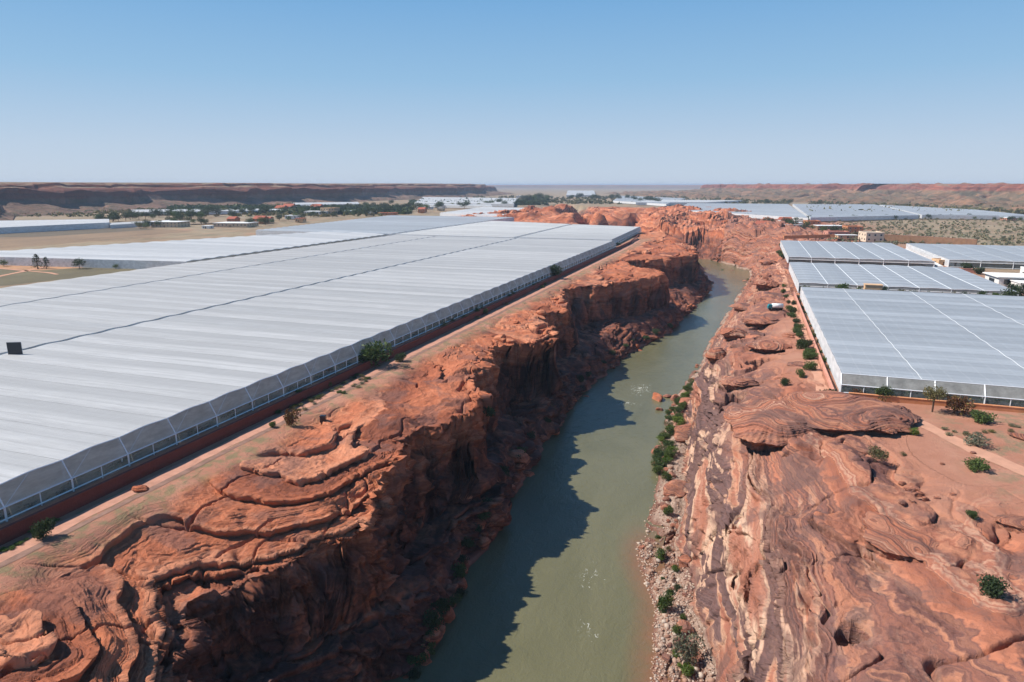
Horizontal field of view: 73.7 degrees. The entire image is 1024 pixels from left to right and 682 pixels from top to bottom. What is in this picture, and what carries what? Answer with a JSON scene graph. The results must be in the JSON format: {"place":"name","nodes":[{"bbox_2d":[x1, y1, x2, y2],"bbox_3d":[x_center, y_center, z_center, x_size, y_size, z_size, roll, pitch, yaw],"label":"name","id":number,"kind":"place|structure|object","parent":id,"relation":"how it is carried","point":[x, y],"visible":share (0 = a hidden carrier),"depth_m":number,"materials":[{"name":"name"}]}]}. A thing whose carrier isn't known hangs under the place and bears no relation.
{"place":"outdoors","nodes":[
{"label":"outdoors","id":0,"kind":"place"},
{"bbox_2d":[0,205,14,220],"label":"mesa","id":1,"kind":"structure","parent":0,"point":[5,215],"depth_m":956.41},
{"bbox_2d":[0,265,83,269],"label":"field","id":2,"kind":"structure","parent":0,"point":[19,267],"depth_m":382.00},
{"bbox_2d":[0,268,136,285],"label":"field","id":3,"kind":"structure","parent":0,"point":[26,277],"depth_m":352.25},
{"bbox_2d":[0,227,153,236],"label":"field","id":4,"kind":"structure","parent":0,"point":[60,233],"depth_m":663.94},
{"bbox_2d":[0,229,187,248],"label":"field","id":5,"kind":"structure","parent":0,"point":[11,242],"depth_m":589.73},
{"bbox_2d":[0,182,512,216],"bbox_3d":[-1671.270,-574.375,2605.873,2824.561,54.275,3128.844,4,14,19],"label":"mesa","id":6,"kind":"structure","parent":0,"point":[19,199],"depth_m":1524.94,"materials":[{"name":"stone"}]},
{"bbox_2d":[0,240,639,567],"bbox_3d":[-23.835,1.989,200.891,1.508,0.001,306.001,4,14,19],"label":"track","id":7,"kind":"structure","parent":0,"point":[45,542],"depth_m":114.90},
{"bbox_2d":[0,188,1023,681],"bbox_3d":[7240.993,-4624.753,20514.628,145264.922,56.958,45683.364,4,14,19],"label":"terrain","id":8,"kind":"structure","parent":0,"point":[308,546],"depth_m":110.17,"materials":[{"name":"stone"}]},
{"bbox_2d":[29,517,56,539],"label":"bush","id":9,"kind":"object","parent":8,"relation":"on","point":[40,529],"visible":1,"depth_m":91.87,"materials":[{"name":"green plant"}]},
{"bbox_2d":[0,219,109,233],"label":"greenhouse","id":10,"kind":"object","parent":8,"relation":"on","point":[15,226],"visible":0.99,"depth_m":703.56,"materials":[{"name":"plastic"}]},
{"bbox_2d":[110,220,168,228],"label":"greenhouse","id":11,"kind":"object","parent":8,"relation":"on","point":[122,225],"visible":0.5,"depth_m":740.89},
{"bbox_2d":[131,485,148,491],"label":"boulder","id":12,"kind":"object","parent":8,"relation":"on","point":[141,488],"visible":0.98,"depth_m":106.56,"materials":[{"name":"stone"}]},
{"bbox_2d":[151,221,189,226],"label":"house","id":13,"kind":"structure","parent":8,"relation":"on","point":[176,223],"depth_m":745.84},
{"bbox_2d":[0,231,387,268],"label":"greenhouse","id":14,"kind":"object","parent":8,"relation":"on","point":[137,255],"visible":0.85,"depth_m":428.96,"materials":[{"name":"plastic"}]},
{"bbox_2d":[14,202,382,216],"bbox_3d":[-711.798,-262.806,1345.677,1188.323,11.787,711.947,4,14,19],"label":"scrub","id":15,"kind":"object","parent":8,"relation":"on","point":[81,214],"visible":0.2,"depth_m":1052.68,"materials":[{"name":"green plant"}]},
{"bbox_2d":[133,209,280,214],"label":"greenhouse","id":16,"kind":"object","parent":8,"relation":"on","point":[196,210],"visible":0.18,"depth_m":1092.97,"materials":[{"name":"plastic"}]},
{"bbox_2d":[0,235,434,306],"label":"greenhouse","id":17,"kind":"object","parent":8,"relation":"on","point":[72,286],"visible":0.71,"depth_m":320.96,"materials":[{"name":"plastic"}]},
{"bbox_2d":[213,222,258,226],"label":"house","id":18,"kind":"structure","parent":8,"relation":"on","point":[235,224],"depth_m":753.24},
{"bbox_2d":[0,236,515,354],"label":"greenhouse","id":19,"kind":"object","parent":8,"relation":"on","point":[33,324],"visible":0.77,"depth_m":261.30,"materials":[{"name":"plastic"}]},
{"bbox_2d":[166,203,412,214],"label":"woodland","id":20,"kind":"object","parent":8,"relation":"on","point":[403,210],"visible":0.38,"depth_m":1202.50,"materials":[{"name":"green plant"}]},
{"bbox_2d":[283,408,300,425],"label":"bush","id":21,"kind":"object","parent":8,"relation":"on","point":[289,418],"visible":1,"depth_m":135.36,"materials":[{"name":"brown plant"}]},
{"bbox_2d":[0,238,615,522],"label":"greenhouse","id":22,"kind":"object","parent":8,"relation":"on","point":[71,409],"visible":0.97,"depth_m":164.65,"materials":[{"name":"plastic"}]},
{"bbox_2d":[6,342,22,354],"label":"panel board","id":23,"kind":"object","parent":22,"relation":"on","point":[14,347],"visible":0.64,"depth_m":165.28,"materials":[{"name":"metal"}]},
{"bbox_2d":[0,273,548,520],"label":"crop rows","id":24,"kind":"object","parent":22,"relation":"in","point":[18,507],"visible":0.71,"depth_m":125.11,"materials":[{"name":"green plant"}]},
{"bbox_2d":[0,233,639,545],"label":"brick wall","id":25,"kind":"structure","parent":8,"relation":"on","point":[21,527],"depth_m":125.49,"materials":[{"name":"brick"}]},
{"bbox_2d":[295,202,358,205],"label":"greenhouse","id":26,"kind":"object","parent":8,"relation":"on","point":[329,203],"visible":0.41,"depth_m":1510.41,"materials":[{"name":"plastic"}]},
{"bbox_2d":[320,207,339,213],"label":"house","id":27,"kind":"structure","parent":8,"relation":"on","point":[331,210],"depth_m":1080.67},
{"bbox_2d":[353,338,393,365],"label":"bush","id":28,"kind":"object","parent":8,"relation":"on","point":[371,352],"visible":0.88,"depth_m":178.18,"materials":[{"name":"green plant"}]},
{"bbox_2d":[256,215,513,237],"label":"greenhouse","id":29,"kind":"object","parent":8,"relation":"on","point":[390,225],"visible":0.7,"depth_m":706.60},
{"bbox_2d":[394,352,406,361],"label":"bush","id":30,"kind":"object","parent":8,"relation":"on","point":[399,357],"visible":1,"depth_m":184.65,"materials":[{"name":"green plant"}]},
{"bbox_2d":[406,668,421,680],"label":"bush","id":31,"kind":"object","parent":8,"relation":"on","point":[414,674],"visible":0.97,"depth_m":106.78,"materials":[{"name":"green plant"}]},
{"bbox_2d":[406,646,428,666],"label":"bush","id":32,"kind":"object","parent":8,"relation":"on","point":[415,659],"visible":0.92,"depth_m":108.98,"materials":[{"name":"green plant"}]},
{"bbox_2d":[422,640,435,654],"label":"bush","id":33,"kind":"object","parent":8,"relation":"on","point":[431,648],"visible":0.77,"depth_m":111.62,"materials":[{"name":"green plant"}]},
{"bbox_2d":[422,606,443,632],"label":"bush","id":34,"kind":"object","parent":8,"relation":"on","point":[433,619],"visible":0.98,"depth_m":114.16,"materials":[{"name":"green plant"}]},
{"bbox_2d":[427,627,442,642],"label":"boulder","id":35,"kind":"object","parent":8,"relation":"on","point":[437,637],"visible":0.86,"depth_m":112.92,"materials":[{"name":"stone"}]},
{"bbox_2d":[431,596,452,614],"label":"bush","id":36,"kind":"object","parent":8,"relation":"on","point":[442,606],"visible":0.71,"depth_m":118.61,"materials":[{"name":"green plant"}]},
{"bbox_2d":[442,605,454,622],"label":"boulder","id":37,"kind":"object","parent":8,"relation":"on","point":[448,616],"visible":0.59,"depth_m":119.60,"materials":[{"name":"stone"}]},
{"bbox_2d":[449,593,461,606],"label":"bush","id":38,"kind":"object","parent":8,"relation":"on","point":[455,599],"visible":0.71,"depth_m":124.20,"materials":[{"name":"green plant"}]},
{"bbox_2d":[423,204,491,207],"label":"greenhouse","id":39,"kind":"object","parent":8,"relation":"on","point":[467,206],"visible":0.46,"depth_m":1383.76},
{"bbox_2d":[451,562,467,578],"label":"bush","id":40,"kind":"object","parent":8,"relation":"on","point":[460,570],"visible":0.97,"depth_m":131.70,"materials":[{"name":"green plant"}]},
{"bbox_2d":[452,576,467,589],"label":"boulder","id":41,"kind":"object","parent":8,"relation":"on","point":[461,582],"visible":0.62,"depth_m":129.60,"materials":[{"name":"stone"}]},
{"bbox_2d":[414,197,516,206],"bbox_3d":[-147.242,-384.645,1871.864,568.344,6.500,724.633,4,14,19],"label":"greenhouse","id":42,"kind":"object","parent":8,"relation":"on","point":[430,200],"visible":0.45,"depth_m":1753.89,"materials":[{"name":"plastic"}]},
{"bbox_2d":[461,534,475,547],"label":"bush","id":43,"kind":"object","parent":8,"relation":"on","point":[468,542],"visible":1,"depth_m":139.33,"materials":[{"name":"green plant"}]},
{"bbox_2d":[408,197,549,204],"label":"woodland","id":44,"kind":"object","parent":8,"relation":"on","point":[411,201],"visible":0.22,"depth_m":1652.35,"materials":[{"name":"green plant"}]},
{"bbox_2d":[440,207,523,216],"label":"greenhouse","id":45,"kind":"object","parent":8,"relation":"on","point":[484,210],"visible":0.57,"depth_m":1051.65,"materials":[{"name":"metal"}]},
{"bbox_2d":[395,221,570,237],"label":"greenhouse","id":46,"kind":"object","parent":8,"relation":"on","point":[504,229],"visible":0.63,"depth_m":630.78,"materials":[{"name":"metal"}]},
{"bbox_2d":[476,536,490,549],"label":"boulder","id":47,"kind":"object","parent":8,"relation":"on","point":[483,543],"visible":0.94,"depth_m":142.69,"materials":[{"name":"stone"}]},
{"bbox_2d":[508,449,529,465],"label":"boulder","id":48,"kind":"object","parent":8,"relation":"on","point":[513,454],"visible":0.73,"depth_m":178.93,"materials":[{"name":"stone"}]},
{"bbox_2d":[549,264,562,275],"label":"bush","id":49,"kind":"object","parent":8,"relation":"on","point":[555,269],"visible":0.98,"depth_m":346.57,"materials":[{"name":"green plant"}]},
{"bbox_2d":[518,224,640,242],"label":"greenhouse","id":50,"kind":"object","parent":8,"relation":"on","point":[617,234],"visible":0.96,"depth_m":591.62,"materials":[{"name":"metal"}]},
{"bbox_2d":[566,190,594,196],"bbox_3d":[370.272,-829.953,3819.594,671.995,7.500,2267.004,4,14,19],"label":"greenhouse","id":51,"kind":"object","parent":8,"relation":"on","point":[586,193],"visible":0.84,"depth_m":3563.89,"materials":[{"name":"metal"}]},
{"bbox_2d":[461,195,788,203],"bbox_3d":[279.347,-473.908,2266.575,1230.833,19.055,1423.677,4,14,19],"label":"scrub","id":52,"kind":"object","parent":8,"relation":"on","point":[604,198],"visible":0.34,"depth_m":1986.48,"materials":[{"name":"green plant"}]},
{"bbox_2d":[613,196,684,205],"bbox_3d":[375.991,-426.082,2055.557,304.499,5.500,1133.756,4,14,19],"label":"greenhouse","id":53,"kind":"object","parent":8,"relation":"on","point":[630,200],"visible":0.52,"depth_m":1807.00,"materials":[{"name":"metal"}]},
{"bbox_2d":[663,479,686,497],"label":"boulder","id":54,"kind":"object","parent":8,"relation":"on","point":[673,487],"visible":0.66,"depth_m":166.12,"materials":[{"name":"stone"}]},
{"bbox_2d":[636,406,715,681],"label":"gravel","id":55,"kind":"structure","parent":8,"relation":"on","point":[665,623],"depth_m":123.28,"materials":[{"name":"gravel"}]},
{"bbox_2d":[656,591,674,612],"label":"bush","id":56,"kind":"object","parent":55,"relation":"on","point":[665,602],"visible":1,"depth_m":121.68,"materials":[{"name":"green plant"}]},
{"bbox_2d":[677,619,694,634],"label":"boulder","id":57,"kind":"object","parent":55,"relation":"on","point":[683,624],"visible":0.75,"depth_m":116.50,"materials":[{"name":"stone"}]},
{"bbox_2d":[680,662,695,678],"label":"bush","id":58,"kind":"object","parent":55,"relation":"on","point":[689,670],"visible":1,"depth_m":106.53,"materials":[{"name":"green plant"}]},
{"bbox_2d":[672,630,705,664],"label":"bush","id":59,"kind":"object","parent":55,"relation":"on","point":[693,650],"visible":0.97,"depth_m":109.01,"materials":[{"name":"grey plant"}]},
{"bbox_2d":[673,423,691,442],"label":"boulder","id":60,"kind":"object","parent":8,"relation":"on","point":[680,434],"visible":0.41,"depth_m":203.25,"materials":[{"name":"stone"}]},
{"bbox_2d":[679,555,691,567],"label":"boulder","id":61,"kind":"object","parent":8,"relation":"on","point":[684,560],"visible":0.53,"depth_m":134.24,"materials":[{"name":"stone"}]},
{"bbox_2d":[636,200,742,204],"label":"greenhouse","id":62,"kind":"object","parent":8,"relation":"on","point":[674,202],"visible":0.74,"depth_m":1647.37,"materials":[{"name":"metal"}]},
{"bbox_2d":[704,347,726,363],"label":"rock outcrop","id":63,"kind":"object","parent":8,"relation":"on","point":[713,355],"visible":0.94,"depth_m":204.92,"materials":[{"name":"stone"}]},
{"bbox_2d":[718,327,747,340],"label":"rock outcrop","id":64,"kind":"object","parent":8,"relation":"on","point":[730,333],"visible":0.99,"depth_m":222.67,"materials":[{"name":"stone"}]},
{"bbox_2d":[718,376,758,389],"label":"rock outcrop","id":65,"kind":"object","parent":8,"relation":"on","point":[733,383],"visible":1,"depth_m":170.60,"materials":[{"name":"stone"}]},
{"bbox_2d":[729,303,749,311],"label":"rock outcrop","id":66,"kind":"object","parent":8,"relation":"on","point":[738,307],"visible":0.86,"depth_m":296.38,"materials":[{"name":"stone"}]},
{"bbox_2d":[684,203,807,221],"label":"greenhouse","id":67,"kind":"object","parent":8,"relation":"on","point":[774,211],"visible":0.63,"depth_m":1140.72,"materials":[{"name":"metal"}]},
{"bbox_2d":[741,315,779,327],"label":"rock outcrop","id":68,"kind":"object","parent":8,"relation":"on","point":[760,321],"visible":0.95,"depth_m":239.38,"materials":[{"name":"stone"}]},
{"bbox_2d":[752,280,780,288],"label":"rock outcrop","id":69,"kind":"object","parent":8,"relation":"on","point":[765,284],"visible":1,"depth_m":341.74,"materials":[{"name":"stone"}]},
{"bbox_2d":[745,340,791,352],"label":"rock outcrop","id":70,"kind":"object","parent":8,"relation":"on","point":[765,346],"visible":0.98,"depth_m":201.16,"materials":[{"name":"stone"}]},
{"bbox_2d":[723,399,820,450],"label":"rock outcrop","id":71,"kind":"object","parent":8,"relation":"on","point":[762,424],"visible":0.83,"depth_m":131.57,"materials":[{"name":"stone"}]},
{"bbox_2d":[767,303,783,309],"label":"truck","id":72,"kind":"object","parent":8,"relation":"on","point":[776,306],"visible":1,"depth_m":261.47,"materials":[{"name":"teal paint"}]},
{"bbox_2d":[796,338,807,348],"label":"bush","id":73,"kind":"object","parent":8,"relation":"on","point":[801,342],"visible":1,"depth_m":195.49,"materials":[{"name":"green plant"}]},
{"bbox_2d":[783,234,834,238],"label":"boundary wall","id":74,"kind":"structure","parent":8,"relation":"on","point":[807,236],"depth_m":597.41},
{"bbox_2d":[802,361,817,369],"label":"bush","id":75,"kind":"object","parent":8,"relation":"on","point":[812,365],"visible":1,"depth_m":172.42,"materials":[{"name":"green plant"}]},
{"bbox_2d":[794,292,834,389],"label":"wall","id":76,"kind":"structure","parent":8,"relation":"on","point":[828,379],"depth_m":191.23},
{"bbox_2d":[823,230,849,233],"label":"house","id":77,"kind":"structure","parent":8,"relation":"on","point":[835,232],"depth_m":613.93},
{"bbox_2d":[835,234,857,238],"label":"house","id":78,"kind":"structure","parent":8,"relation":"on","point":[844,236],"depth_m":590.86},
{"bbox_2d":[780,390,921,434],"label":"rock outcrop","id":79,"kind":"object","parent":8,"relation":"on","point":[829,412],"visible":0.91,"depth_m":132.34,"materials":[{"name":"stone"}]},
{"bbox_2d":[842,225,863,232],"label":"house","id":80,"kind":"structure","parent":8,"relation":"on","point":[853,228],"depth_m":661.33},
{"bbox_2d":[792,204,918,220],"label":"greenhouse","id":81,"kind":"object","parent":8,"relation":"on","point":[821,213],"visible":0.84,"depth_m":1013.05,"materials":[{"name":"metal"}]},
{"bbox_2d":[780,240,934,266],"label":"greenhouse","id":82,"kind":"object","parent":8,"relation":"on","point":[845,252],"visible":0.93,"depth_m":416.07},
{"bbox_2d":[858,231,884,241],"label":"house","id":83,"kind":"structure","parent":8,"relation":"on","point":[868,236],"depth_m":555.83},
{"bbox_2d":[868,444,889,461],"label":"bush","id":84,"kind":"object","parent":8,"relation":"on","point":[880,452],"visible":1,"depth_m":115.99,"materials":[{"name":"green plant"}]},
{"bbox_2d":[875,386,894,400],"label":"bush","id":85,"kind":"object","parent":8,"relation":"on","point":[883,392],"visible":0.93,"depth_m":146.59,"materials":[{"name":"green plant"}]},
{"bbox_2d":[862,511,939,562],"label":"rock outcrop","id":86,"kind":"object","parent":8,"relation":"on","point":[889,537],"visible":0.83,"depth_m":92.72,"materials":[{"name":"stone"}]},
{"bbox_2d":[789,262,1018,295],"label":"greenhouse","id":87,"kind":"object","parent":8,"relation":"on","point":[918,278],"visible":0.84,"depth_m":307.37,"materials":[{"name":"plastic"}]},
{"bbox_2d":[800,287,1023,405],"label":"greenhouse","id":88,"kind":"object","parent":8,"relation":"on","point":[954,344],"visible":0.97,"depth_m":184.59,"materials":[{"name":"plastic"}]},
{"bbox_2d":[841,385,1023,406],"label":"crop rows","id":89,"kind":"object","parent":88,"relation":"in","point":[992,401],"visible":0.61,"depth_m":146.47,"materials":[{"name":"plant"}]},
{"bbox_2d":[808,198,1023,213],"bbox_3d":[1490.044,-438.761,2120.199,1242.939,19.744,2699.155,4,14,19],"label":"scrub","id":90,"kind":"object","parent":8,"relation":"on","point":[999,209],"visible":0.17,"depth_m":1320.05,"materials":[{"name":"green plant"}]},
{"bbox_2d":[827,217,1023,245],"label":"scrub","id":91,"kind":"object","parent":8,"relation":"on","point":[980,235],"visible":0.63,"depth_m":676.77,"materials":[{"name":"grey plant"}]},
{"bbox_2d":[884,234,977,244],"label":"boundary wall","id":92,"kind":"structure","parent":8,"relation":"on","point":[928,239],"depth_m":542.22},
{"bbox_2d":[923,383,947,411],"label":"tree","id":93,"kind":"object","parent":8,"relation":"on","point":[934,394],"visible":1,"depth_m":138.17,"materials":[{"name":"green plant"}]},
{"bbox_2d":[849,392,1023,412],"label":"wall","id":94,"kind":"structure","parent":8,"relation":"on","point":[908,400],"depth_m":143.71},
{"bbox_2d":[879,205,1023,219],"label":"greenhouse","id":95,"kind":"object","parent":8,"relation":"on","point":[922,212],"visible":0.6,"depth_m":979.91,"materials":[{"name":"metal"}]},
{"bbox_2d":[945,395,975,414],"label":"bush","id":96,"kind":"object","parent":8,"relation":"on","point":[953,403],"visible":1,"depth_m":136.66,"materials":[{"name":"brown plant"}]},
{"bbox_2d":[906,243,1023,268],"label":"greenhouse","id":97,"kind":"object","parent":8,"relation":"on","point":[984,256],"visible":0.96,"depth_m":415.95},
{"bbox_2d":[961,457,990,472],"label":"bush","id":98,"kind":"object","parent":8,"relation":"on","point":[977,464],"visible":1,"depth_m":110.84,"materials":[{"name":"green plant"}]},
{"bbox_2d":[963,432,993,446],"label":"bush","id":99,"kind":"object","parent":8,"relation":"on","point":[979,440],"visible":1,"depth_m":120.99,"materials":[{"name":"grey plant"}]},
{"bbox_2d":[970,409,996,423],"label":"bush","id":100,"kind":"object","parent":8,"relation":"on","point":[981,417],"visible":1,"depth_m":132.52,"materials":[{"name":"green plant"}]},
{"bbox_2d":[976,572,1012,599],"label":"bush","id":101,"kind":"object","parent":8,"relation":"on","point":[994,586],"visible":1,"depth_m":76.96,"materials":[{"name":"green plant"}]},
{"bbox_2d":[982,271,1023,288],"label":"villa","id":102,"kind":"object","parent":8,"relation":"on","point":[1003,279],"visible":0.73,"depth_m":309.59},
{"bbox_2d":[993,514,1023,533],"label":"rock outcrop","id":103,"kind":"object","parent":8,"relation":"on","point":[1009,523],"visible":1,"depth_m":94.19,"materials":[{"name":"stone"}]},
{"bbox_2d":[1000,288,1022,295],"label":"bush","id":104,"kind":"object","parent":8,"relation":"on","point":[1010,293],"visible":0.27,"depth_m":261.91,"materials":[{"name":"green plant"}]},
{"bbox_2d":[1007,283,1023,295],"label":"bush","id":105,"kind":"object","parent":8,"relation":"on","point":[1016,287],"visible":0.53,"depth_m":280.46,"materials":[{"name":"green plant"}]},
{"bbox_2d":[0,0,1023,184],"label":"sky","id":106,"kind":"structure","parent":0,"point":[487,92],"materials":[{"name":"blue"}]},
{"bbox_2d":[382,259,749,681],"bbox_3d":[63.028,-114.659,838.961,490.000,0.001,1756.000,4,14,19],"label":"river","id":107,"kind":"structure","parent":0,"point":[557,588],"depth_m":143.73,"materials":[{"name":"liquid"}]},
{"bbox_2d":[486,185,701,188],"bbox_3d":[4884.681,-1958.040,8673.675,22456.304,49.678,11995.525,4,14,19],"label":"mesa","id":108,"kind":"structure","parent":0,"point":[612,186],"depth_m":9563.11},
{"bbox_2d":[775,263,828,390],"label":"path","id":109,"kind":"structure","parent":0,"point":[817,374],"depth_m":208.64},
{"bbox_2d":[604,182,1023,210],"bbox_3d":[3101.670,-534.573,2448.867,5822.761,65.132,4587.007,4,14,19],"label":"mesa","id":110,"kind":"structure","parent":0,"point":[1002,194],"depth_m":2113.85,"materials":[{"name":"stone"}]},
{"bbox_2d":[863,283,883,289],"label":"pump house","id":111,"kind":"structure","parent":0,"point":[869,286],"depth_m":278.16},
{"bbox_2d":[914,419,1023,475],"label":"path","id":112,"kind":"structure","parent":0,"point":[993,457],"depth_m":119.47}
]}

